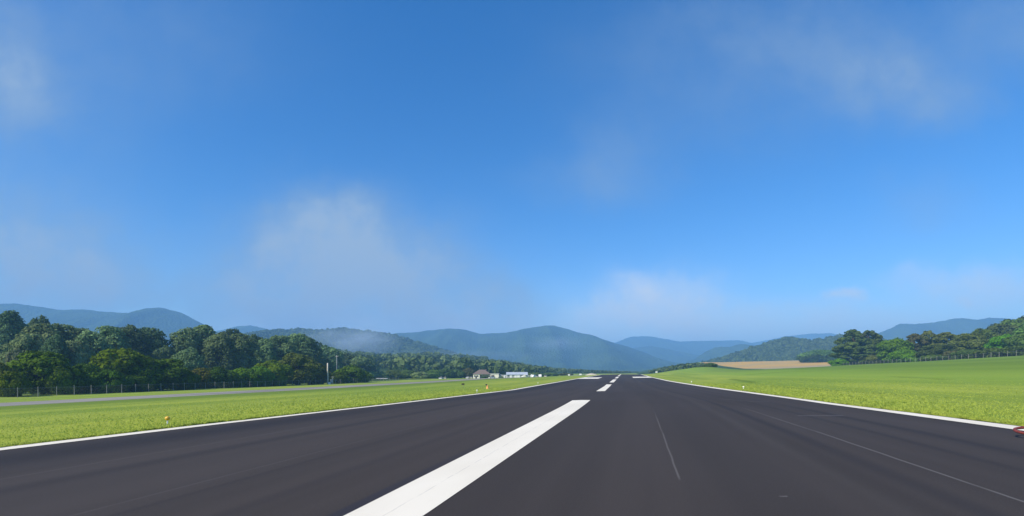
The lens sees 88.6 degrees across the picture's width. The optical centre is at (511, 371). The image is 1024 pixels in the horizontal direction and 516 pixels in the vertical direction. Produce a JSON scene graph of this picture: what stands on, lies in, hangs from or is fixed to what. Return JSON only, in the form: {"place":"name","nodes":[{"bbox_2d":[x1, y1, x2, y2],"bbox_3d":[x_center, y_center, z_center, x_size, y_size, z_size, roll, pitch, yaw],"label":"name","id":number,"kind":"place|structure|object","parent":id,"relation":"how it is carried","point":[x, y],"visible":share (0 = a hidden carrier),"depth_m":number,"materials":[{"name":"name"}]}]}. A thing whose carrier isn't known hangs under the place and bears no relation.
{"place":"outdoors","nodes":[
{"label":"outdoors","id":0,"kind":"place"},
{"bbox_2d":[0,303,215,346],"bbox_3d":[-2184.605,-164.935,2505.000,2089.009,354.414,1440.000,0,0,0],"label":"mountain ridge","id":1,"kind":"structure","parent":0,"point":[167,322],"depth_m":2442.01,"materials":[{"name":"blue"}]},
{"bbox_2d":[216,325,268,333],"bbox_3d":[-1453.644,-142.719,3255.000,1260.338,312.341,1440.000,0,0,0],"label":"mountain ridge","id":2,"kind":"structure","parent":0,"point":[246,329],"depth_m":3293.49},
{"bbox_2d":[0,374,586,405],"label":"taxiway","id":3,"kind":"structure","parent":0,"point":[119,398],"depth_m":46.27,"materials":[{"name":"grey asphalt"}]},
{"bbox_2d":[259,329,430,353],"bbox_3d":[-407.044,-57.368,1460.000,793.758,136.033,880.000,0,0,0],"label":"mountain ridge","id":4,"kind":"structure","parent":0,"point":[367,341],"depth_m":1369.98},
{"bbox_2d":[243,327,456,354],"bbox_3d":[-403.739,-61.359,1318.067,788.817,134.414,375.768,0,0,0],"label":"woodland","id":5,"kind":"object","parent":4,"relation":"on","point":[359,339],"visible":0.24,"depth_m":1390.79,"materials":[{"name":"green plant"}]},
{"bbox_2d":[0,355,1023,446],"bbox_3d":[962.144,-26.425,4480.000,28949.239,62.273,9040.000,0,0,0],"label":"ground","id":6,"kind":"structure","parent":0,"point":[999,371],"depth_m":46.16,"materials":[{"name":"green plant"}]},
{"bbox_2d":[0,362,18,387],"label":"bush","id":7,"kind":"object","parent":6,"relation":"on","point":[4,368],"visible":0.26,"depth_m":96.59,"materials":[{"name":"green plant"}]},
{"bbox_2d":[0,310,28,354],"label":"tree","id":8,"kind":"object","parent":6,"relation":"on","point":[12,324],"visible":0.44,"depth_m":178.80,"materials":[{"name":"green plant"}]},
{"bbox_2d":[0,371,31,396],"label":"bush","id":9,"kind":"object","parent":6,"relation":"on","point":[20,382],"visible":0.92,"depth_m":95.90,"materials":[{"name":"green plant"}]},
{"bbox_2d":[4,348,28,374],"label":"tree","id":10,"kind":"object","parent":6,"relation":"on","point":[12,355],"visible":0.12,"depth_m":129.34,"materials":[{"name":"green plant"}]},
{"bbox_2d":[0,333,44,374],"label":"tree","id":11,"kind":"object","parent":6,"relation":"on","point":[25,342],"visible":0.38,"depth_m":141.88,"materials":[{"name":"green plant"}]},
{"bbox_2d":[6,351,70,393],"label":"tree","id":12,"kind":"object","parent":6,"relation":"on","point":[33,363],"visible":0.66,"depth_m":104.40,"materials":[{"name":"green plant"}]},
{"bbox_2d":[27,315,49,327],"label":"tree","id":13,"kind":"object","parent":6,"relation":"on","point":[42,319],"visible":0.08,"depth_m":190.01,"materials":[{"name":"green plant"}]},
{"bbox_2d":[17,323,62,343],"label":"tree","id":14,"kind":"object","parent":6,"relation":"on","point":[45,331],"visible":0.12,"depth_m":155.55,"materials":[{"name":"green plant"}]},
{"bbox_2d":[39,334,75,372],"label":"tree","id":15,"kind":"object","parent":6,"relation":"on","point":[55,343],"visible":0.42,"depth_m":143.04,"materials":[{"name":"green plant"}]},
{"bbox_2d":[44,364,84,394],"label":"bush","id":16,"kind":"object","parent":6,"relation":"on","point":[62,377],"visible":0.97,"depth_m":104.78,"materials":[{"name":"green plant"}]},
{"bbox_2d":[50,323,79,340],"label":"tree","id":17,"kind":"object","parent":6,"relation":"on","point":[66,336],"visible":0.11,"depth_m":165.62,"materials":[{"name":"green plant"}]},
{"bbox_2d":[66,327,88,338],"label":"tree","id":18,"kind":"object","parent":6,"relation":"on","point":[78,331],"visible":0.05,"depth_m":172.41,"materials":[{"name":"green plant"}]},
{"bbox_2d":[66,340,95,365],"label":"tree","id":19,"kind":"object","parent":6,"relation":"on","point":[81,351],"visible":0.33,"depth_m":148.37,"materials":[{"name":"green plant"}]},
{"bbox_2d":[71,363,105,392],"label":"tree","id":20,"kind":"object","parent":6,"relation":"on","point":[88,371],"visible":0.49,"depth_m":111.38,"materials":[{"name":"green plant"}]},
{"bbox_2d":[74,330,113,355],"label":"tree","id":21,"kind":"object","parent":6,"relation":"on","point":[94,341],"visible":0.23,"depth_m":156.44,"materials":[{"name":"green plant"}]},
{"bbox_2d":[91,325,131,350],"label":"tree","id":22,"kind":"object","parent":6,"relation":"on","point":[116,339],"visible":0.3,"depth_m":165.69,"materials":[{"name":"green plant"}]},
{"bbox_2d":[90,369,134,392],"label":"bush","id":23,"kind":"object","parent":6,"relation":"on","point":[112,377],"visible":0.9,"depth_m":113.23,"materials":[{"name":"green plant"}]},
{"bbox_2d":[89,348,160,390],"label":"tree","id":24,"kind":"object","parent":6,"relation":"on","point":[124,360],"visible":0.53,"depth_m":119.53,"materials":[{"name":"green plant"}]},
{"bbox_2d":[119,324,152,356],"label":"tree","id":25,"kind":"object","parent":6,"relation":"on","point":[136,337],"visible":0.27,"depth_m":176.68,"materials":[{"name":"green plant"}]},
{"bbox_2d":[126,368,163,391],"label":"bush","id":26,"kind":"object","parent":6,"relation":"on","point":[142,377],"visible":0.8,"depth_m":120.04,"materials":[{"name":"green plant"}]},
{"bbox_2d":[131,327,172,355],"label":"tree","id":27,"kind":"object","parent":6,"relation":"on","point":[156,337],"visible":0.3,"depth_m":182.88,"materials":[{"name":"green plant"}]},
{"bbox_2d":[151,345,177,359],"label":"tree","id":28,"kind":"object","parent":6,"relation":"on","point":[159,353],"visible":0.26,"depth_m":176.61,"materials":[{"name":"green plant"}]},
{"bbox_2d":[150,359,189,389],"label":"tree","id":29,"kind":"object","parent":6,"relation":"on","point":[172,371],"visible":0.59,"depth_m":128.87,"materials":[{"name":"green plant"}]},
{"bbox_2d":[170,371,201,389],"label":"bush","id":30,"kind":"object","parent":6,"relation":"on","point":[194,378],"visible":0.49,"depth_m":132.50,"materials":[{"name":"green plant"}]},
{"bbox_2d":[168,327,204,363],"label":"tree","id":31,"kind":"object","parent":6,"relation":"on","point":[185,338],"visible":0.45,"depth_m":188.16,"materials":[{"name":"green plant"}]},
{"bbox_2d":[170,347,208,370],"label":"tree","id":32,"kind":"object","parent":6,"relation":"on","point":[190,358],"visible":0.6,"depth_m":171.84,"materials":[{"name":"green plant"}]},
{"bbox_2d":[1,378,398,397],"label":"chain link fence","id":33,"kind":"object","parent":6,"relation":"on","point":[176,384],"visible":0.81,"depth_m":119.25,"materials":[{"name":"metal"}]},
{"bbox_2d":[182,324,222,361],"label":"tree","id":34,"kind":"object","parent":6,"relation":"on","point":[205,331],"visible":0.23,"depth_m":200.25,"materials":[{"name":"green plant"}]},
{"bbox_2d":[192,367,216,388],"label":"bush","id":35,"kind":"object","parent":6,"relation":"on","point":[203,372],"visible":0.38,"depth_m":141.39,"materials":[{"name":"green plant"}]},
{"bbox_2d":[201,332,236,370],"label":"tree","id":36,"kind":"object","parent":6,"relation":"on","point":[221,343],"visible":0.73,"depth_m":188.29,"materials":[{"name":"green plant"}]},
{"bbox_2d":[203,366,239,387],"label":"bush","id":37,"kind":"object","parent":6,"relation":"on","point":[220,374],"visible":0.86,"depth_m":144.42,"materials":[{"name":"green plant"}]},
{"bbox_2d":[222,328,240,337],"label":"tree","id":38,"kind":"object","parent":6,"relation":"on","point":[229,332],"visible":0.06,"depth_m":215.96,"materials":[{"name":"green plant"}]},
{"bbox_2d":[221,333,261,369],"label":"tree","id":39,"kind":"object","parent":6,"relation":"on","point":[244,348],"visible":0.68,"depth_m":193.99,"materials":[{"name":"green plant"}]},
{"bbox_2d":[231,368,261,386],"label":"bush","id":40,"kind":"object","parent":6,"relation":"on","point":[248,376],"visible":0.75,"depth_m":153.38,"materials":[{"name":"green plant"}]},
{"bbox_2d":[247,334,266,368],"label":"tree","id":41,"kind":"object","parent":6,"relation":"on","point":[254,338],"visible":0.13,"depth_m":212.32,"materials":[{"name":"green plant"}]},
{"bbox_2d":[251,366,276,386],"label":"bush","id":42,"kind":"object","parent":6,"relation":"on","point":[267,376],"visible":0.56,"depth_m":159.15,"materials":[{"name":"green plant"}]},
{"bbox_2d":[253,338,277,363],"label":"tree","id":43,"kind":"object","parent":6,"relation":"on","point":[266,346],"visible":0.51,"depth_m":210.32,"materials":[{"name":"green plant"}]},
{"bbox_2d":[254,360,294,385],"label":"bush","id":44,"kind":"object","parent":6,"relation":"on","point":[280,371],"visible":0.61,"depth_m":166.82,"materials":[{"name":"green plant"}]},
{"bbox_2d":[269,335,298,364],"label":"tree","id":45,"kind":"object","parent":6,"relation":"on","point":[282,346],"visible":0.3,"depth_m":219.40,"materials":[{"name":"green plant"}]},
{"bbox_2d":[281,333,315,359],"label":"tree","id":46,"kind":"object","parent":6,"relation":"on","point":[297,339],"visible":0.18,"depth_m":231.11,"materials":[{"name":"green plant"}]},
{"bbox_2d":[277,352,324,384],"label":"tree","id":47,"kind":"object","parent":6,"relation":"on","point":[306,368],"visible":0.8,"depth_m":179.57,"materials":[{"name":"green plant"}]},
{"bbox_2d":[296,337,327,364],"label":"tree","id":48,"kind":"object","parent":6,"relation":"on","point":[309,342],"visible":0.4,"depth_m":232.37,"materials":[{"name":"green plant"}]},
{"bbox_2d":[307,363,331,384],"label":"bush","id":49,"kind":"object","parent":6,"relation":"on","point":[322,375],"visible":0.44,"depth_m":187.77,"materials":[{"name":"green plant"}]},
{"bbox_2d":[319,358,335,372],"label":"tree","id":50,"kind":"object","parent":6,"relation":"on","point":[331,367],"visible":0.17,"depth_m":244.60,"materials":[{"name":"green plant"}]},
{"bbox_2d":[318,345,343,370],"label":"tree","id":51,"kind":"object","parent":6,"relation":"on","point":[331,353],"visible":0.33,"depth_m":295.10,"materials":[{"name":"green plant"}]},
{"bbox_2d":[326,372,349,383],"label":"bush","id":52,"kind":"object","parent":6,"relation":"on","point":[343,377],"visible":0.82,"depth_m":200.87,"materials":[{"name":"green plant"}]},
{"bbox_2d":[338,353,354,368],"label":"tree","id":53,"kind":"object","parent":6,"relation":"on","point":[347,357],"visible":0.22,"depth_m":315.60,"materials":[{"name":"green plant"}]},
{"bbox_2d":[334,365,366,382],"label":"tree","id":54,"kind":"object","parent":6,"relation":"on","point":[357,374],"visible":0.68,"depth_m":211.26,"materials":[{"name":"green plant"}]},
{"bbox_2d":[345,356,376,371],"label":"tree","id":55,"kind":"object","parent":6,"relation":"on","point":[364,363],"visible":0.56,"depth_m":314.80,"materials":[{"name":"green plant"}]},
{"bbox_2d":[360,370,373,381],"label":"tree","id":56,"kind":"object","parent":6,"relation":"on","point":[369,377],"visible":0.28,"depth_m":225.81,"materials":[{"name":"green plant"}]},
{"bbox_2d":[376,372,389,378],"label":"tree","id":57,"kind":"object","parent":6,"relation":"on","point":[382,374],"visible":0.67,"depth_m":322.19,"materials":[{"name":"green plant"}]},
{"bbox_2d":[384,370,403,378],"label":"tree","id":58,"kind":"object","parent":6,"relation":"on","point":[395,374],"visible":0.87,"depth_m":330.86,"materials":[{"name":"green plant"}]},
{"bbox_2d":[401,370,414,378],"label":"tree","id":59,"kind":"object","parent":6,"relation":"on","point":[406,373],"visible":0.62,"depth_m":345.48,"materials":[{"name":"green plant"}]},
{"bbox_2d":[410,371,430,378],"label":"tree","id":60,"kind":"object","parent":6,"relation":"on","point":[418,375],"visible":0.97,"depth_m":341.76,"materials":[{"name":"green plant"}]},
{"bbox_2d":[424,369,442,378],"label":"tree","id":61,"kind":"object","parent":6,"relation":"on","point":[435,374],"visible":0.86,"depth_m":347.85,"materials":[{"name":"green plant"}]},
{"bbox_2d":[439,368,454,377],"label":"tree","id":62,"kind":"object","parent":6,"relation":"on","point":[447,373],"visible":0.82,"depth_m":354.80,"materials":[{"name":"green plant"}]},
{"bbox_2d":[336,348,572,373],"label":"woodland","id":63,"kind":"object","parent":6,"relation":"on","point":[425,361],"visible":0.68,"depth_m":423.44,"materials":[{"name":"green plant"}]},
{"bbox_2d":[453,369,464,377],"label":"tree","id":64,"kind":"object","parent":6,"relation":"on","point":[458,373],"visible":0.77,"depth_m":359.06,"materials":[{"name":"green plant"}]},
{"bbox_2d":[462,368,475,377],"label":"tree","id":65,"kind":"object","parent":6,"relation":"on","point":[469,372],"visible":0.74,"depth_m":363.12,"materials":[{"name":"green plant"}]},
{"bbox_2d":[473,369,503,378],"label":"house","id":66,"kind":"structure","parent":6,"relation":"on","point":[479,374],"depth_m":350.61,"materials":[{"name":"white"}]},
{"bbox_2d":[0,374,1023,515],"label":"runway","id":67,"kind":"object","parent":6,"relation":"on","point":[625,445],"visible":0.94,"depth_m":9.07,"materials":[{"name":"grey asphalt"}]},
{"bbox_2d":[0,375,596,449],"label":"edge line","id":68,"kind":"object","parent":67,"relation":"on","point":[45,443],"visible":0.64,"depth_m":16.69,"materials":[{"name":"paint"}]},
{"bbox_2d":[344,400,589,515],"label":"stripe","id":69,"kind":"object","parent":67,"relation":"on","point":[424,494],"visible":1,"depth_m":8.00,"materials":[{"name":"paint"}]},
{"bbox_2d":[641,374,1023,430],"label":"edge line","id":70,"kind":"object","parent":67,"relation":"on","point":[964,420],"visible":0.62,"depth_m":17.82,"materials":[{"name":"paint"}]},
{"bbox_2d":[506,372,527,377],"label":"hangar","id":71,"kind":"structure","parent":6,"relation":"on","point":[513,374],"depth_m":364.00,"materials":[{"name":"grey paint"}]},
{"bbox_2d":[563,368,637,372],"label":"woodland","id":72,"kind":"object","parent":6,"relation":"on","point":[569,370],"visible":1,"depth_m":662.22,"materials":[{"name":"green plant"}]},
{"bbox_2d":[648,362,704,372],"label":"woodland","id":73,"kind":"object","parent":6,"relation":"on","point":[679,367],"visible":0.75,"depth_m":450.06,"materials":[{"name":"green plant"}]},
{"bbox_2d":[796,349,836,362],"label":"bush","id":74,"kind":"object","parent":6,"relation":"on","point":[816,356],"visible":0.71,"depth_m":617.42,"materials":[{"name":"green plant"}]},
{"bbox_2d":[827,358,848,365],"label":"bush","id":75,"kind":"object","parent":6,"relation":"on","point":[836,362],"visible":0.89,"depth_m":313.86,"materials":[{"name":"green plant"}]},
{"bbox_2d":[829,329,875,364],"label":"tree","id":76,"kind":"object","parent":6,"relation":"on","point":[852,338],"visible":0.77,"depth_m":322.33,"materials":[{"name":"green plant"}]},
{"bbox_2d":[695,377,1023,424],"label":"grass","id":77,"kind":"structure","parent":6,"relation":"on","point":[891,406],"depth_m":26.26,"materials":[{"name":"green plant"}]},
{"bbox_2d":[839,346,883,364],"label":"tree","id":78,"kind":"object","parent":6,"relation":"on","point":[854,350],"visible":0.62,"depth_m":315.74,"materials":[{"name":"green plant"}]},
{"bbox_2d":[851,330,882,357],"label":"tree","id":79,"kind":"object","parent":6,"relation":"on","point":[873,334],"visible":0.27,"depth_m":327.04,"materials":[{"name":"green plant"}]},
{"bbox_2d":[858,354,884,363],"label":"bush","id":80,"kind":"object","parent":6,"relation":"on","point":[870,358],"visible":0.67,"depth_m":307.25,"materials":[{"name":"green plant"}]},
{"bbox_2d":[876,337,914,362],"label":"tree","id":81,"kind":"object","parent":6,"relation":"on","point":[885,347],"visible":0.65,"depth_m":297.99,"materials":[{"name":"green plant"}]},
{"bbox_2d":[886,349,915,362],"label":"bush","id":82,"kind":"object","parent":6,"relation":"on","point":[895,355],"visible":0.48,"depth_m":279.44,"materials":[{"name":"green plant"}]},
{"bbox_2d":[900,352,919,361],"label":"bush","id":83,"kind":"object","parent":6,"relation":"on","point":[910,355],"visible":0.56,"depth_m":268.71,"materials":[{"name":"green plant"}]},
{"bbox_2d":[906,333,929,351],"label":"tree","id":84,"kind":"object","parent":6,"relation":"on","point":[913,337],"visible":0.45,"depth_m":296.98,"materials":[{"name":"green plant"}]},
{"bbox_2d":[914,330,936,347],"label":"tree","id":85,"kind":"object","parent":6,"relation":"on","point":[926,335],"visible":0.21,"depth_m":298.32,"materials":[{"name":"green plant"}]},
{"bbox_2d":[840,350,1023,364],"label":"chain link fence","id":86,"kind":"object","parent":6,"relation":"on","point":[936,358],"visible":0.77,"depth_m":216.26,"materials":[{"name":"metal"}]},
{"bbox_2d":[918,354,946,360],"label":"bush","id":87,"kind":"object","parent":6,"relation":"on","point":[931,356],"visible":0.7,"depth_m":246.75,"materials":[{"name":"green plant"}]},
{"bbox_2d":[915,344,960,357],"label":"tree","id":88,"kind":"object","parent":6,"relation":"on","point":[939,349],"visible":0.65,"depth_m":257.47,"materials":[{"name":"green plant"}]},
{"bbox_2d":[929,332,955,345],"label":"tree","id":89,"kind":"object","parent":6,"relation":"on","point":[945,337],"visible":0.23,"depth_m":283.49,"materials":[{"name":"green plant"}]},
{"bbox_2d":[942,351,954,359],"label":"bush","id":90,"kind":"object","parent":6,"relation":"on","point":[946,353],"visible":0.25,"depth_m":246.99,"materials":[{"name":"green plant"}]},
{"bbox_2d":[949,349,976,358],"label":"bush","id":91,"kind":"object","parent":6,"relation":"on","point":[965,352],"visible":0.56,"depth_m":219.99,"materials":[{"name":"green plant"}]},
{"bbox_2d":[947,333,988,349],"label":"tree","id":92,"kind":"object","parent":6,"relation":"on","point":[963,341],"visible":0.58,"depth_m":258.21,"materials":[{"name":"green plant"}]},
{"bbox_2d":[971,328,999,342],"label":"tree","id":93,"kind":"object","parent":6,"relation":"on","point":[988,334],"visible":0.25,"depth_m":281.83,"materials":[{"name":"green plant"}]},
{"bbox_2d":[972,347,1002,357],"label":"bush","id":94,"kind":"object","parent":6,"relation":"on","point":[986,351],"visible":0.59,"depth_m":209.89,"materials":[{"name":"green plant"}]},
{"bbox_2d":[982,334,1012,347],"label":"tree","id":95,"kind":"object","parent":6,"relation":"on","point":[994,342],"visible":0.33,"depth_m":244.43,"materials":[{"name":"green plant"}]},
{"bbox_2d":[986,323,1018,335],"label":"tree","id":96,"kind":"object","parent":6,"relation":"on","point":[999,329],"visible":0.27,"depth_m":297.21,"materials":[{"name":"green plant"}]},
{"bbox_2d":[994,345,1023,356],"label":"bush","id":97,"kind":"object","parent":6,"relation":"on","point":[1013,349],"visible":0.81,"depth_m":202.98,"materials":[{"name":"green plant"}]},
{"bbox_2d":[999,318,1023,328],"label":"tree","id":98,"kind":"object","parent":6,"relation":"on","point":[1018,322],"visible":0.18,"depth_m":307.66,"materials":[{"name":"green plant"}]},
{"bbox_2d":[1001,333,1023,347],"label":"tree","id":99,"kind":"object","parent":6,"relation":"on","point":[1015,339],"visible":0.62,"depth_m":234.85,"materials":[{"name":"green plant"}]},
{"bbox_2d":[1012,324,1023,334],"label":"tree","id":100,"kind":"object","parent":6,"relation":"on","point":[1019,330],"visible":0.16,"depth_m":261.34,"materials":[{"name":"green plant"}]},
{"bbox_2d":[0,0,1023,342],"label":"sky","id":101,"kind":"structure","parent":0,"point":[751,171],"materials":[{"name":"blue"}]},
{"bbox_2d":[394,325,681,371],"bbox_3d":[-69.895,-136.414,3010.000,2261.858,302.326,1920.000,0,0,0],"label":"mountain ridge","id":102,"kind":"structure","parent":0,"point":[552,346],"depth_m":2653.08,"materials":[{"name":"blue"}]},
{"bbox_2d":[634,346,699,362],"bbox_3d":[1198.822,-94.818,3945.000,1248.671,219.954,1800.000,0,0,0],"label":"mountain ridge","id":103,"kind":"structure","parent":0,"point":[671,355],"depth_m":3821.19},
{"bbox_2d":[683,344,751,363],"bbox_3d":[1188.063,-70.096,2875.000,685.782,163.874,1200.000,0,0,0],"label":"mountain ridge","id":104,"kind":"structure","parent":0,"point":[715,352],"depth_m":2810.59,"materials":[{"name":"blue"}]},
{"bbox_2d":[616,333,836,354],"bbox_3d":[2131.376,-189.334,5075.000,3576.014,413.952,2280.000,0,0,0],"label":"mountain ridge","id":105,"kind":"structure","parent":0,"point":[696,347],"depth_m":5056.43,"materials":[{"name":"blue"}]},
{"bbox_2d":[702,360,830,368],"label":"field","id":106,"kind":"structure","parent":0,"point":[769,364],"depth_m":610.36,"materials":[{"name":"soil"}]},
{"bbox_2d":[707,338,834,360],"bbox_3d":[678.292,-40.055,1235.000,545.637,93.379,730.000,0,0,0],"label":"mountain ridge","id":107,"kind":"structure","parent":0,"point":[789,347],"depth_m":1154.67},
{"bbox_2d":[701,333,918,361],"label":"woodland","id":108,"kind":"object","parent":107,"relation":"on","point":[765,351],"visible":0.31,"depth_m":1160.50,"materials":[{"name":"green plant"}]},
{"bbox_2d":[878,318,1014,342],"bbox_3d":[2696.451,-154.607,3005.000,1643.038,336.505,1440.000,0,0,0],"label":"mountain ridge","id":109,"kind":"structure","parent":0,"point":[957,326],"depth_m":3010.47,"materials":[{"name":"blue"}]},
{"bbox_2d":[1013,426,1023,433],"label":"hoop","id":110,"kind":"object","parent":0,"point":[1015,429],"visible":1,"depth_m":10.95,"materials":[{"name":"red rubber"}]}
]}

